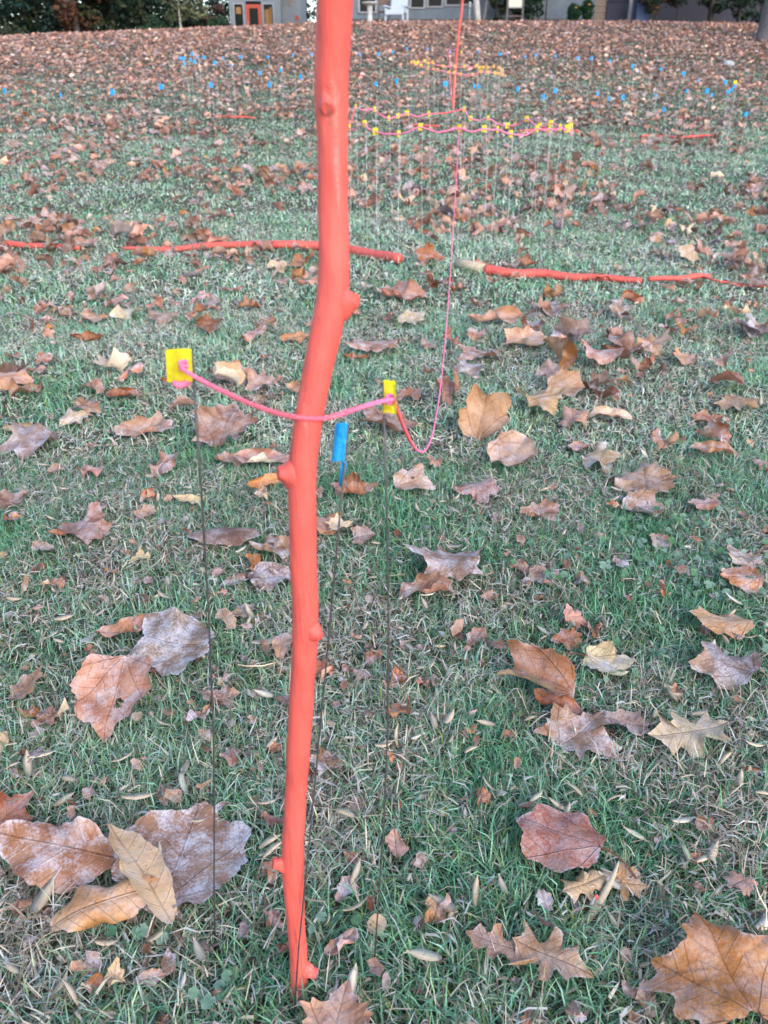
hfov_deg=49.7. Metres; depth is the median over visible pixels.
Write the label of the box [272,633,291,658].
fallen leaf
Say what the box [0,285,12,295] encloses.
fallen leaf
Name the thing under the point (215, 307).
fallen leaf
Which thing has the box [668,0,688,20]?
shrub
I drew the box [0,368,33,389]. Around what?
fallen leaf
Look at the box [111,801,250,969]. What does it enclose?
fallen leaf
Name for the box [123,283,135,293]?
fallen leaf
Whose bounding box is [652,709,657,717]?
winged seed
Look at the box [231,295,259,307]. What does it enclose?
fallen leaf
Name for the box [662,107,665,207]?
marker flag
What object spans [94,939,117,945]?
winged seed
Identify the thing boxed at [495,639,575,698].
fallen leaf
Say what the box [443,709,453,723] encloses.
winged seed
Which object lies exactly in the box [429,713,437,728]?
winged seed
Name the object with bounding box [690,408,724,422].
fallen leaf
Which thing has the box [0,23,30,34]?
shrub
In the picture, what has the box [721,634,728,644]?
winged seed
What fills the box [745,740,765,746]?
winged seed
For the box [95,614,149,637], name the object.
fallen leaf
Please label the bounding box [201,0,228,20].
evergreen tree
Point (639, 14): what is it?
wheeled bin
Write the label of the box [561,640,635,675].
fallen leaf
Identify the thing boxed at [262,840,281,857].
winged seed
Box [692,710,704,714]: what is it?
winged seed
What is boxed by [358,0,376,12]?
window
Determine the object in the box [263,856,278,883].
fallen leaf
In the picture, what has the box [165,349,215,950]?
marker flag
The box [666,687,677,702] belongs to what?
winged seed
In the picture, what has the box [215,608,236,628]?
fallen leaf
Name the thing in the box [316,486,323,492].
fallen leaf
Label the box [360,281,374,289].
fallen leaf
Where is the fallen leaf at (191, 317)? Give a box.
[185,313,202,320]
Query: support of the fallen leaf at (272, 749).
on the grass at (578, 772)
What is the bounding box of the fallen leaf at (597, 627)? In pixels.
[587,621,602,639]
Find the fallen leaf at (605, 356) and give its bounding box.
[581,339,625,364]
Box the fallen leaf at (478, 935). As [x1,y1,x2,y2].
[466,923,519,968]
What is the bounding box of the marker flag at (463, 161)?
[460,106,464,218]
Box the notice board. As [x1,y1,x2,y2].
[506,0,524,19]
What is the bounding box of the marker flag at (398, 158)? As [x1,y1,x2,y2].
[396,113,398,176]
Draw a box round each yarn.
[172,379,190,388]
[178,359,393,421]
[349,106,571,135]
[392,126,459,452]
[411,60,502,74]
[449,49,452,105]
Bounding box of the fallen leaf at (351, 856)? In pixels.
[344,851,358,863]
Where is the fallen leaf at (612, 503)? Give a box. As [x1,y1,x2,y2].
[606,497,618,507]
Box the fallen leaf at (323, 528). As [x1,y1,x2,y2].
[317,512,343,534]
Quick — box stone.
[722,60,734,66]
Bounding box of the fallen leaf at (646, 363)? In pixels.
[639,353,654,370]
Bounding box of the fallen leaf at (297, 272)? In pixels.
[291,268,305,280]
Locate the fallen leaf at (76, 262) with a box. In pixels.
[72,259,80,265]
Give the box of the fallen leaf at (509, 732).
[504,729,517,737]
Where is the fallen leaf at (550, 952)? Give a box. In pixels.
[508,919,593,981]
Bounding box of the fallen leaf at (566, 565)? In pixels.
[561,558,570,569]
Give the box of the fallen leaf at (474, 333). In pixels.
[467,327,486,340]
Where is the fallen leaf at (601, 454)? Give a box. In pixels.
[582,441,621,472]
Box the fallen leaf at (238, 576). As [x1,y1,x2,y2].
[220,572,246,585]
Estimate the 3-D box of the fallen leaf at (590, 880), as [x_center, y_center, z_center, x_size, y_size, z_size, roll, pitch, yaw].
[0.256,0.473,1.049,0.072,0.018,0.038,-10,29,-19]
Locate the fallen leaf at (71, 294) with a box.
[66,291,76,300]
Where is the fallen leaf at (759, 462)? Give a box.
[754,458,767,465]
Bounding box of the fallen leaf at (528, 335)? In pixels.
[501,325,546,345]
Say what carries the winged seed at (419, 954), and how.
on the grass at (578, 772)
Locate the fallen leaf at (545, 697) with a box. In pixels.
[534,688,620,741]
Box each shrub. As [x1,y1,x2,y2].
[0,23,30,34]
[137,12,178,28]
[205,3,230,25]
[205,15,228,26]
[487,0,506,20]
[500,0,531,20]
[518,0,544,19]
[566,2,580,20]
[580,0,594,20]
[637,0,680,20]
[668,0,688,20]
[698,0,730,21]
[724,0,757,22]
[751,0,764,22]
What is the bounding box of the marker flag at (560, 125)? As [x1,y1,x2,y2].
[549,124,561,256]
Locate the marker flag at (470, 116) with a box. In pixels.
[469,115,471,222]
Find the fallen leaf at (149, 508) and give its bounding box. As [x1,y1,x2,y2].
[133,504,156,519]
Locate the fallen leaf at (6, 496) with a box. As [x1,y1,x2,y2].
[0,489,27,508]
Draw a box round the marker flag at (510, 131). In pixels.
[504,130,512,259]
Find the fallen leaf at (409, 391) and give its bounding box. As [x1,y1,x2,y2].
[396,385,421,399]
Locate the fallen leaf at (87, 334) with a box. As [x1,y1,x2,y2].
[70,330,102,340]
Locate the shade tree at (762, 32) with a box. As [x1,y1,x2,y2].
[754,0,767,41]
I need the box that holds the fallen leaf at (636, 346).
[601,341,644,351]
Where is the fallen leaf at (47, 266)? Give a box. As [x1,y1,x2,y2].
[38,263,50,268]
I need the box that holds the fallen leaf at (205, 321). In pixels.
[196,312,221,332]
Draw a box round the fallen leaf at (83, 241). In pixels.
[74,236,97,246]
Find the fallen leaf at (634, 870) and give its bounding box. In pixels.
[627,866,642,881]
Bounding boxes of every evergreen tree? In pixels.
[0,0,58,34]
[0,0,82,31]
[0,0,85,33]
[46,0,125,31]
[77,0,156,31]
[97,0,182,30]
[122,0,208,28]
[155,0,229,27]
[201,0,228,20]
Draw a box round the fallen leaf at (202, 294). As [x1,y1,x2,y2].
[189,290,209,304]
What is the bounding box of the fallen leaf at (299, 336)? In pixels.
[280,331,308,342]
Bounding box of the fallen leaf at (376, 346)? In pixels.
[344,339,410,351]
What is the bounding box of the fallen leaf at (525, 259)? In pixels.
[516,252,540,265]
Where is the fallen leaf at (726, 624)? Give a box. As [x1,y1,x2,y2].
[689,606,754,639]
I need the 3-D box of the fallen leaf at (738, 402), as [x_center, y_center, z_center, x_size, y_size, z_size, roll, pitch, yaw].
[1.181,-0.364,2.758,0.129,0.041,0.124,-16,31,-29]
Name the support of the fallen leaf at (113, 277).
on the grass at (578, 772)
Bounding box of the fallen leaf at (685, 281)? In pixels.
[676,278,702,287]
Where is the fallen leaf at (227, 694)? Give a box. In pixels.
[208,684,240,707]
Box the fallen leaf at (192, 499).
[172,494,203,503]
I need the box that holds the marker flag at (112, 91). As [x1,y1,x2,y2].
[110,89,123,153]
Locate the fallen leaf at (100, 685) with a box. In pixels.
[70,654,151,742]
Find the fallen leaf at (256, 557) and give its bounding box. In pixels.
[246,553,260,571]
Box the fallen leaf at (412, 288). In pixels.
[376,278,425,300]
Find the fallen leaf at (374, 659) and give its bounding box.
[365,647,383,664]
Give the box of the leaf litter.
[0,18,767,1023]
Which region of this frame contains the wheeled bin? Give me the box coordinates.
[633,0,648,20]
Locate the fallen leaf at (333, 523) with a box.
[325,513,352,529]
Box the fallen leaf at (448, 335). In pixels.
[442,326,462,344]
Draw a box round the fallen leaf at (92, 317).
[81,311,109,321]
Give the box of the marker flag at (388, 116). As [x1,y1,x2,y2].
[387,115,391,210]
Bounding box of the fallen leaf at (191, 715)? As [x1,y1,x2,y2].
[183,703,209,721]
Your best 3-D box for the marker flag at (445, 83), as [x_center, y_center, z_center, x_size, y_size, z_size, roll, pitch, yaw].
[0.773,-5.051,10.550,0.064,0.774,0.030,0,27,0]
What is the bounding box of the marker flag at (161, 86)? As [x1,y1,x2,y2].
[159,84,169,143]
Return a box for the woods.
[2,0,315,32]
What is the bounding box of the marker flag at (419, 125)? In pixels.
[418,123,422,247]
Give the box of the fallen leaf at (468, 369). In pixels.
[452,358,485,377]
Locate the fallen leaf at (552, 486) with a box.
[546,483,557,488]
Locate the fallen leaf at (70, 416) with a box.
[59,408,90,426]
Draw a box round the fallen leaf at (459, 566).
[406,545,485,580]
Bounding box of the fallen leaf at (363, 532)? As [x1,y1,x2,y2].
[350,524,378,544]
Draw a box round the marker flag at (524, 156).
[517,116,528,223]
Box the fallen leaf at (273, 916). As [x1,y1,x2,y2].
[262,908,282,927]
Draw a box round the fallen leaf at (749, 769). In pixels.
[742,765,760,774]
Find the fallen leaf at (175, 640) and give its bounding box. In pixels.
[128,607,214,675]
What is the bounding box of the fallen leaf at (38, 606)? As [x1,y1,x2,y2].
[26,604,43,612]
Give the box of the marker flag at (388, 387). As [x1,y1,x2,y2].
[374,380,395,956]
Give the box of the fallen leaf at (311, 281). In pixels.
[295,276,317,285]
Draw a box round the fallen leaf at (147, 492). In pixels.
[139,487,155,501]
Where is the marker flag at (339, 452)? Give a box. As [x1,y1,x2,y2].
[293,422,348,1017]
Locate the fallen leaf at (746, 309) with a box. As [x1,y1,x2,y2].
[730,304,749,313]
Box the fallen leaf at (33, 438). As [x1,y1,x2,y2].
[0,421,58,458]
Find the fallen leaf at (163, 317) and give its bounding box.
[148,308,179,324]
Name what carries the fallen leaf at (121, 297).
on the grass at (578, 772)
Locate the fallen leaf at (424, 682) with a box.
[416,676,430,685]
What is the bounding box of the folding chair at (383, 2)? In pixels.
[378,0,389,20]
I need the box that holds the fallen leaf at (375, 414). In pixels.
[359,406,417,432]
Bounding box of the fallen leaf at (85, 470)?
[77,465,103,476]
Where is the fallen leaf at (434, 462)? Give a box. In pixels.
[427,454,441,467]
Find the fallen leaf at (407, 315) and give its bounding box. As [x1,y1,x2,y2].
[397,309,428,324]
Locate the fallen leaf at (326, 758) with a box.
[310,748,344,774]
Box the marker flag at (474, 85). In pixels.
[473,84,475,116]
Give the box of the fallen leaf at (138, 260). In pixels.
[131,257,147,266]
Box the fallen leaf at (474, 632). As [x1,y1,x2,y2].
[465,627,487,644]
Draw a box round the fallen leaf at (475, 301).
[471,297,483,305]
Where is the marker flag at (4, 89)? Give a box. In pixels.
[3,87,13,148]
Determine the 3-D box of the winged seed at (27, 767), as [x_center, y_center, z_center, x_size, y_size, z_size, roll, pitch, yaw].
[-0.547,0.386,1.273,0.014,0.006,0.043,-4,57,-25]
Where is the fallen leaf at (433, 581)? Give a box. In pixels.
[398,568,457,600]
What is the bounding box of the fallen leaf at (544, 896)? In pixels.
[536,889,553,910]
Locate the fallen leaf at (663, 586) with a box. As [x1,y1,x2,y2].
[659,580,665,595]
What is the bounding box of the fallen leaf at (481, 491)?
[453,476,501,504]
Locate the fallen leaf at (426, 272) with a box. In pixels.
[419,270,433,276]
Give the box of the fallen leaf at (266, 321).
[254,314,276,327]
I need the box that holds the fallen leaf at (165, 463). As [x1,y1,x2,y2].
[148,451,178,478]
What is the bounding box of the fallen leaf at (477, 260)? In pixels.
[469,258,491,264]
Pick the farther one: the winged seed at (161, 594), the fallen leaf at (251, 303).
the fallen leaf at (251, 303)
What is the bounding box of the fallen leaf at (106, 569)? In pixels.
[103,567,117,573]
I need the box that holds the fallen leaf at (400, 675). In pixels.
[390,665,408,686]
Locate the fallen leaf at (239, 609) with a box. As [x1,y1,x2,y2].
[232,603,254,617]
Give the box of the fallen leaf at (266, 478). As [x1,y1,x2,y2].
[247,473,280,488]
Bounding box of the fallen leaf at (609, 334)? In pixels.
[605,328,617,337]
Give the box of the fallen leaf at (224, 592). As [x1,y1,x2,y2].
[217,588,227,595]
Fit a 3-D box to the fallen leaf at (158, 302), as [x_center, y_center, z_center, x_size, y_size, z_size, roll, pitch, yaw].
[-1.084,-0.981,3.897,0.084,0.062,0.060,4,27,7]
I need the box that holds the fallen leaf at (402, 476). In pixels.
[393,463,435,489]
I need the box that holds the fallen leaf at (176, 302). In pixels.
[168,297,182,306]
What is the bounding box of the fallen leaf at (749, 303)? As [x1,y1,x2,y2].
[744,300,763,307]
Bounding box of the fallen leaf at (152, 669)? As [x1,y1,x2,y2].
[149,667,156,672]
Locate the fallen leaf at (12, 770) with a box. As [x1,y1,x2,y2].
[9,767,19,777]
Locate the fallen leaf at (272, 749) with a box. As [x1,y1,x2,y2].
[268,741,280,753]
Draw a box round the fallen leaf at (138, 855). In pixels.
[108,824,177,923]
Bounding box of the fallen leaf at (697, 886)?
[685,881,705,891]
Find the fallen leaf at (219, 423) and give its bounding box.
[191,401,258,453]
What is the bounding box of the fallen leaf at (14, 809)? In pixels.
[0,788,33,824]
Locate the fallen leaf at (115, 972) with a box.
[103,957,125,987]
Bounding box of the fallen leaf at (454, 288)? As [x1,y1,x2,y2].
[450,282,466,290]
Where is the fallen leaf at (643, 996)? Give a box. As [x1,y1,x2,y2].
[635,977,657,1018]
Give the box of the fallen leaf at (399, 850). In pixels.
[385,827,408,858]
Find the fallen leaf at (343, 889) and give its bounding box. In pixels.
[335,875,360,901]
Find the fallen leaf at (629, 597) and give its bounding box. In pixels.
[623,592,631,600]
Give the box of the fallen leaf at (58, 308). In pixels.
[48,305,73,313]
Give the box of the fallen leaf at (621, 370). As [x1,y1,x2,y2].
[616,367,629,372]
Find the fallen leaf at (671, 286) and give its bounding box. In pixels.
[661,283,674,290]
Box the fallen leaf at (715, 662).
[688,640,762,689]
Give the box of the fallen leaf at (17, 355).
[5,352,20,357]
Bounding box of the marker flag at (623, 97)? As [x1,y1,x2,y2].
[618,94,624,170]
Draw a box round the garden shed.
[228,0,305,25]
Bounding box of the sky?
[0,0,315,26]
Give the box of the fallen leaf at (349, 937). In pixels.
[324,927,358,955]
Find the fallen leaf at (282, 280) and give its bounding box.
[273,277,290,283]
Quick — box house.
[352,0,763,22]
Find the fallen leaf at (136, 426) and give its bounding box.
[113,411,174,438]
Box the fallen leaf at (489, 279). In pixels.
[486,275,501,283]
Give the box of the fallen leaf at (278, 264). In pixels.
[267,260,290,267]
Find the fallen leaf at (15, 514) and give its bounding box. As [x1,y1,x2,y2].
[8,512,23,520]
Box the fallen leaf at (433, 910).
[424,893,450,922]
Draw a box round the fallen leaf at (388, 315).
[380,312,395,320]
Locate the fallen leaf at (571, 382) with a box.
[547,369,584,396]
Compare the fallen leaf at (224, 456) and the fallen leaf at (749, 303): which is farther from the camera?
the fallen leaf at (749, 303)
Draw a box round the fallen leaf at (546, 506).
[519,498,559,520]
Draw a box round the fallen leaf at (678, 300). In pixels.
[670,296,687,303]
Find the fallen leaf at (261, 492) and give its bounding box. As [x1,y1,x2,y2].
[254,485,267,498]
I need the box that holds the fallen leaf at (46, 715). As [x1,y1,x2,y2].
[36,708,56,725]
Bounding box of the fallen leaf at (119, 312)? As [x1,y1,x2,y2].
[109,304,142,319]
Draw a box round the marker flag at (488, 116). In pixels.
[484,115,489,218]
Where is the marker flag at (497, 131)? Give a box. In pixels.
[490,126,498,261]
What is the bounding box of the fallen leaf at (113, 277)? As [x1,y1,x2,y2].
[110,275,120,281]
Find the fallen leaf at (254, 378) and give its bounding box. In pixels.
[244,368,282,390]
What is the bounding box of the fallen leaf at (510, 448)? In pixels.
[486,430,536,465]
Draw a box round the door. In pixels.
[245,4,261,24]
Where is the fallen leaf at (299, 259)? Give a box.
[290,248,313,266]
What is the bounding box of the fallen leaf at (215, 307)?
[207,305,220,311]
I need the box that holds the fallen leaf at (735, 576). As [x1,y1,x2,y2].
[720,564,763,593]
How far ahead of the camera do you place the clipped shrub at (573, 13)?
31.67 m
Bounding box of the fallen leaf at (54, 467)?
[47,463,64,472]
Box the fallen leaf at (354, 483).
[332,471,377,496]
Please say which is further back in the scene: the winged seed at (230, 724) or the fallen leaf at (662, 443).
the fallen leaf at (662, 443)
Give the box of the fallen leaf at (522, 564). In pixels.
[509,557,528,573]
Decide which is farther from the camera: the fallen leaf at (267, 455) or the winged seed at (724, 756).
the fallen leaf at (267, 455)
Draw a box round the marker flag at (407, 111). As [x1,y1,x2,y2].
[405,110,410,194]
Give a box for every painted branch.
[4,240,80,250]
[121,240,402,263]
[211,115,254,118]
[272,0,359,1004]
[413,124,439,126]
[452,0,463,107]
[454,258,641,282]
[518,128,579,132]
[641,134,675,137]
[648,273,720,281]
[680,134,716,138]
[718,280,767,286]
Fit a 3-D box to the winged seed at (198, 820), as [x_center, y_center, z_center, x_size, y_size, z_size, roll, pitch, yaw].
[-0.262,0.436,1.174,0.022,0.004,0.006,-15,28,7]
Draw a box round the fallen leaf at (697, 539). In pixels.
[692,535,700,542]
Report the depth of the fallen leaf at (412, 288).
4.16 m
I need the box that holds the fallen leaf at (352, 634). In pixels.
[350,632,362,638]
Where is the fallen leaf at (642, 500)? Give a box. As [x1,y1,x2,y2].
[623,489,664,516]
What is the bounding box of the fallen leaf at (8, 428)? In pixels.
[1,423,33,431]
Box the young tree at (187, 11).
[162,0,210,26]
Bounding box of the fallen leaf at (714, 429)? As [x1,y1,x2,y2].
[694,419,731,442]
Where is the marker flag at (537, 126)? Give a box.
[529,125,538,246]
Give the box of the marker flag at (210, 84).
[209,82,216,143]
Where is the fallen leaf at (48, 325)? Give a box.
[46,323,56,329]
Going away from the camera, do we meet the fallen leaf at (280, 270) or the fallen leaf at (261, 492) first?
the fallen leaf at (261, 492)
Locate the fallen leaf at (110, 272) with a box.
[98,262,115,275]
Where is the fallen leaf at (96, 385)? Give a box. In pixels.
[81,379,104,393]
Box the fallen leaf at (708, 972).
[637,911,767,1023]
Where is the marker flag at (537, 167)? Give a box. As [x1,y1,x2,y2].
[534,123,541,229]
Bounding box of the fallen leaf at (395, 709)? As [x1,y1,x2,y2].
[383,696,412,717]
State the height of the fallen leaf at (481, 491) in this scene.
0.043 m
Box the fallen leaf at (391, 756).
[382,751,394,761]
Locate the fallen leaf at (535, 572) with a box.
[529,565,558,583]
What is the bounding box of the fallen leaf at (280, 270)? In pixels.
[270,266,284,277]
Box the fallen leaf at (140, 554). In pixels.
[130,546,150,561]
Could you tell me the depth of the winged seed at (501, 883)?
1.05 m
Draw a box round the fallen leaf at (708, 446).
[688,440,737,456]
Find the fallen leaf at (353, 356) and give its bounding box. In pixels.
[343,353,369,359]
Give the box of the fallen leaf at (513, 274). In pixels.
[509,271,519,277]
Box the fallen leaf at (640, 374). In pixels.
[636,371,643,377]
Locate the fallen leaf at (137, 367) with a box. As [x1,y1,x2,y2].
[118,362,143,381]
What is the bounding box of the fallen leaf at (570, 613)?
[564,603,587,627]
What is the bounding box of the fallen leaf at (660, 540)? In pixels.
[649,533,671,547]
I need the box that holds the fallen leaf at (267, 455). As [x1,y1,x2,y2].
[234,448,288,462]
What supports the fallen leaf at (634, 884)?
on the grass at (578, 772)
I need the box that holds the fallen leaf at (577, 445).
[569,441,588,450]
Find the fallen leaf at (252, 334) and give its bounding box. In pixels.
[239,325,265,341]
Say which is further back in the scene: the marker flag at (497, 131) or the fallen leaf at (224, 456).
the marker flag at (497, 131)
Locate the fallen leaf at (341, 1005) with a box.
[300,979,373,1023]
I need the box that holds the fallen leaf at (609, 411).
[588,405,633,419]
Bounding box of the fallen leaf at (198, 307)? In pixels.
[184,302,206,316]
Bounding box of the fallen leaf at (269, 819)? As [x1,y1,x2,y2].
[262,811,283,827]
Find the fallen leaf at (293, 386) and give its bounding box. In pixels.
[286,380,298,391]
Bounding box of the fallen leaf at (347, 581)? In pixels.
[342,579,352,583]
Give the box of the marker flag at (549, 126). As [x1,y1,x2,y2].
[540,125,550,253]
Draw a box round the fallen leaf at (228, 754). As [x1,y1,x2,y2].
[219,746,242,767]
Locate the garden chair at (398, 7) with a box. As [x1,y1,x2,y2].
[384,0,408,20]
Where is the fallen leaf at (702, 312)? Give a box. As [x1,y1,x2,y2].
[696,306,718,317]
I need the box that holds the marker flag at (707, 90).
[694,88,708,158]
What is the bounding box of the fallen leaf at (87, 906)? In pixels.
[50,875,158,932]
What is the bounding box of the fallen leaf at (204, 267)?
[196,265,209,272]
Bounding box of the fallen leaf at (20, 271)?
[14,267,24,273]
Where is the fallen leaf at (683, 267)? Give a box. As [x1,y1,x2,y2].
[680,265,690,272]
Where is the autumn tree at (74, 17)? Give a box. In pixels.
[51,0,101,31]
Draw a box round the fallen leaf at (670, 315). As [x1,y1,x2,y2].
[666,307,680,319]
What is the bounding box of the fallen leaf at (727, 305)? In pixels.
[718,301,734,309]
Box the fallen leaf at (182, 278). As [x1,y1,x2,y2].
[178,276,185,283]
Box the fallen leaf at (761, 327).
[736,317,767,332]
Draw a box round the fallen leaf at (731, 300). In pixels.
[720,294,734,304]
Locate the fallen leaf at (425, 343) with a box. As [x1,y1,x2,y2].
[421,338,436,348]
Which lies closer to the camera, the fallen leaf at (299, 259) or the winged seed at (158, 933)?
the winged seed at (158, 933)
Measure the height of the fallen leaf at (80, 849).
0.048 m
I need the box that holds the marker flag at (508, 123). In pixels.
[502,122,509,217]
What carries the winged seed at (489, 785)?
on the grass at (578, 772)
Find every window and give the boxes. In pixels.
[233,3,244,25]
[262,3,274,24]
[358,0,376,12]
[409,0,424,8]
[427,0,442,7]
[445,0,460,5]
[459,0,472,4]
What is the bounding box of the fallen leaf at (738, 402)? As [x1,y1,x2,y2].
[714,394,758,410]
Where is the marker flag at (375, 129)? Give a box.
[373,128,377,234]
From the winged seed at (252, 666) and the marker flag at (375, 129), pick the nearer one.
the winged seed at (252, 666)
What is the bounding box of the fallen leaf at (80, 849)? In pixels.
[0,816,115,893]
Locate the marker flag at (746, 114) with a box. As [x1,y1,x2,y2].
[729,112,747,205]
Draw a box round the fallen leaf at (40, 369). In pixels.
[28,366,47,372]
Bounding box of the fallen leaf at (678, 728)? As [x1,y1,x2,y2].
[647,710,731,757]
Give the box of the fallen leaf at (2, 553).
[0,551,7,558]
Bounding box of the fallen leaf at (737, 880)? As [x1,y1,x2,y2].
[722,871,758,896]
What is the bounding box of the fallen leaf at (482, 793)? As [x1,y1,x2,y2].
[476,785,490,805]
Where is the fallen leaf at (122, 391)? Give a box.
[106,387,140,396]
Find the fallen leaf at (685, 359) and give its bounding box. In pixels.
[673,347,698,364]
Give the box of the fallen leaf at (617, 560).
[612,554,628,567]
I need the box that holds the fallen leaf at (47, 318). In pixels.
[41,314,53,322]
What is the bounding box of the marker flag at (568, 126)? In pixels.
[559,124,570,249]
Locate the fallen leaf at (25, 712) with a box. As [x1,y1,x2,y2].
[18,705,32,718]
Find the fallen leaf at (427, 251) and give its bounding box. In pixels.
[415,242,444,263]
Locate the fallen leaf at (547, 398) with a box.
[513,385,565,415]
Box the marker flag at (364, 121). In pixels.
[362,120,366,196]
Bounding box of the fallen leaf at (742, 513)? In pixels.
[738,510,746,518]
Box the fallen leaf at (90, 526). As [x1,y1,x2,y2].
[47,502,111,544]
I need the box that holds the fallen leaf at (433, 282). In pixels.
[425,274,452,291]
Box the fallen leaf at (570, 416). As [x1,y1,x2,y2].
[559,406,589,427]
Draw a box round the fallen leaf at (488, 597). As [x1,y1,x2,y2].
[481,590,498,600]
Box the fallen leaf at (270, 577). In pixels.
[247,561,290,590]
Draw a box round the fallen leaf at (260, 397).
[246,394,267,403]
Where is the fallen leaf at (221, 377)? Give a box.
[212,359,247,383]
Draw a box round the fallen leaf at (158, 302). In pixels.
[143,297,163,309]
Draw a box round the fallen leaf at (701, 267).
[694,264,704,270]
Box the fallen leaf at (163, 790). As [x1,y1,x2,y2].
[156,786,165,793]
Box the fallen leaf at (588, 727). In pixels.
[534,703,621,760]
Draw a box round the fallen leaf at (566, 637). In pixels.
[551,627,581,649]
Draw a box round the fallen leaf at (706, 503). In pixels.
[688,497,720,509]
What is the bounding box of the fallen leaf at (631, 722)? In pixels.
[604,709,649,734]
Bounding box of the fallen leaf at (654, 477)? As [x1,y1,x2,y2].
[606,462,677,493]
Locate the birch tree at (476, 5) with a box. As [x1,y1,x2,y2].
[473,0,486,20]
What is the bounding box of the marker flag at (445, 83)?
[443,81,447,136]
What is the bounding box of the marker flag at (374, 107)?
[373,106,376,191]
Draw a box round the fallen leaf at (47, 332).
[42,328,54,338]
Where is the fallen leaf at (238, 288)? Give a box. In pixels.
[221,286,241,290]
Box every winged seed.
[3,762,19,770]
[4,963,19,973]
[6,596,21,600]
[23,749,32,776]
[27,751,53,757]
[30,876,54,912]
[42,710,62,716]
[49,971,66,994]
[53,614,74,620]
[54,639,64,642]
[54,792,74,806]
[61,774,76,781]
[62,979,79,1005]
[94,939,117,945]
[111,751,132,761]
[120,792,156,799]
[133,624,139,633]
[147,925,166,941]
[155,718,172,724]
[157,590,171,597]
[164,576,169,585]
[178,769,188,793]
[179,974,185,988]
[180,760,188,773]
[192,817,206,821]
[193,937,205,960]
[228,718,234,727]
[238,661,278,667]
[245,603,253,617]
[250,635,278,644]
[254,689,273,697]
[258,798,277,803]
[259,834,281,848]
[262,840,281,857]
[266,736,277,746]
[327,570,332,579]
[333,808,356,818]
[343,895,368,910]
[347,963,357,992]
[349,858,360,884]
[375,742,392,747]
[394,723,399,748]
[404,643,414,650]
[406,949,441,960]
[420,592,434,595]
[421,597,427,608]
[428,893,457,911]
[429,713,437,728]
[438,631,444,637]
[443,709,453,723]
[444,544,461,547]
[464,745,478,752]
[472,875,478,905]
[476,719,495,726]
[483,777,496,790]
[496,789,506,796]
[498,873,507,892]
[524,715,536,720]
[530,791,541,801]
[537,625,549,634]
[549,797,564,809]
[563,781,584,797]
[563,802,570,812]
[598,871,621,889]
[606,794,622,801]
[608,911,617,926]
[624,827,645,839]
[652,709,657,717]
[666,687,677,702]
[671,816,695,822]
[680,844,690,861]
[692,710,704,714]
[696,854,712,861]
[707,840,718,860]
[718,751,731,764]
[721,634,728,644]
[726,592,742,604]
[737,769,742,786]
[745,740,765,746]
[755,790,767,794]
[755,915,767,930]
[763,621,767,632]
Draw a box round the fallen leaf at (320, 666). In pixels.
[316,657,333,681]
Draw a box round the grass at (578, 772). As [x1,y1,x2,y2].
[0,20,767,1023]
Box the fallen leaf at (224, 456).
[214,451,242,465]
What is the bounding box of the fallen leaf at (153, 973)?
[134,968,165,985]
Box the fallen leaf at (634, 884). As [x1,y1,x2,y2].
[602,863,649,901]
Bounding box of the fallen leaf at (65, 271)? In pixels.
[62,266,73,273]
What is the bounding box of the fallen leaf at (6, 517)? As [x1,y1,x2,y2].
[3,512,18,520]
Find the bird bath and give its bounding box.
[362,1,377,20]
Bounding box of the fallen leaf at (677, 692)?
[664,682,682,699]
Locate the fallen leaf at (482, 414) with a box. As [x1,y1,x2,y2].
[458,384,511,440]
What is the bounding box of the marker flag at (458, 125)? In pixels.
[457,124,461,252]
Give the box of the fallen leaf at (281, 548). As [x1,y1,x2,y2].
[249,535,288,558]
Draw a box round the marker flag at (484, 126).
[481,125,486,257]
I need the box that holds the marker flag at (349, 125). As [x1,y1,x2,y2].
[348,124,350,244]
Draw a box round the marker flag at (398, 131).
[397,130,400,252]
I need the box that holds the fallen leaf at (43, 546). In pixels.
[32,540,53,550]
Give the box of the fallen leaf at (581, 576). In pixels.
[575,571,589,586]
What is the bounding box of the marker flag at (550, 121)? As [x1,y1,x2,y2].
[544,120,552,229]
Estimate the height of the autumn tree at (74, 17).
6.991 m
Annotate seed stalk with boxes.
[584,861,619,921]
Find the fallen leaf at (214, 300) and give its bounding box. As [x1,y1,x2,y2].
[202,293,221,307]
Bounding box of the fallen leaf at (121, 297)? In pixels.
[105,293,128,306]
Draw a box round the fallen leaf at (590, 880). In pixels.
[560,870,608,903]
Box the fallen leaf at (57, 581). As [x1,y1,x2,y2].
[40,577,64,588]
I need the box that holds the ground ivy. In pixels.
[105,462,767,1010]
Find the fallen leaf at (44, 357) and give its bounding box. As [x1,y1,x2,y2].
[36,351,53,364]
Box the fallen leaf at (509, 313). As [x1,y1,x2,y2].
[468,305,523,323]
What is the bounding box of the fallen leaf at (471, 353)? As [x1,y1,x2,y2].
[458,344,498,360]
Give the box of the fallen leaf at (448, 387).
[435,370,459,406]
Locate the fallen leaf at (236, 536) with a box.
[186,527,260,546]
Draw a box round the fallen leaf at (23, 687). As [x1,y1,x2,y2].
[8,664,42,700]
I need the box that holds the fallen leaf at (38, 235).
[25,230,45,242]
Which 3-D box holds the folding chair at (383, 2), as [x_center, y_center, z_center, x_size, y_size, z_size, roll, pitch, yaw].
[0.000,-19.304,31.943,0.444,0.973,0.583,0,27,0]
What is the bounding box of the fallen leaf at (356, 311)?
[352,305,360,314]
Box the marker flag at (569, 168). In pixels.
[561,123,572,234]
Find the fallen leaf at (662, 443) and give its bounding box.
[651,426,678,450]
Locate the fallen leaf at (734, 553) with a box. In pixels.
[726,545,764,567]

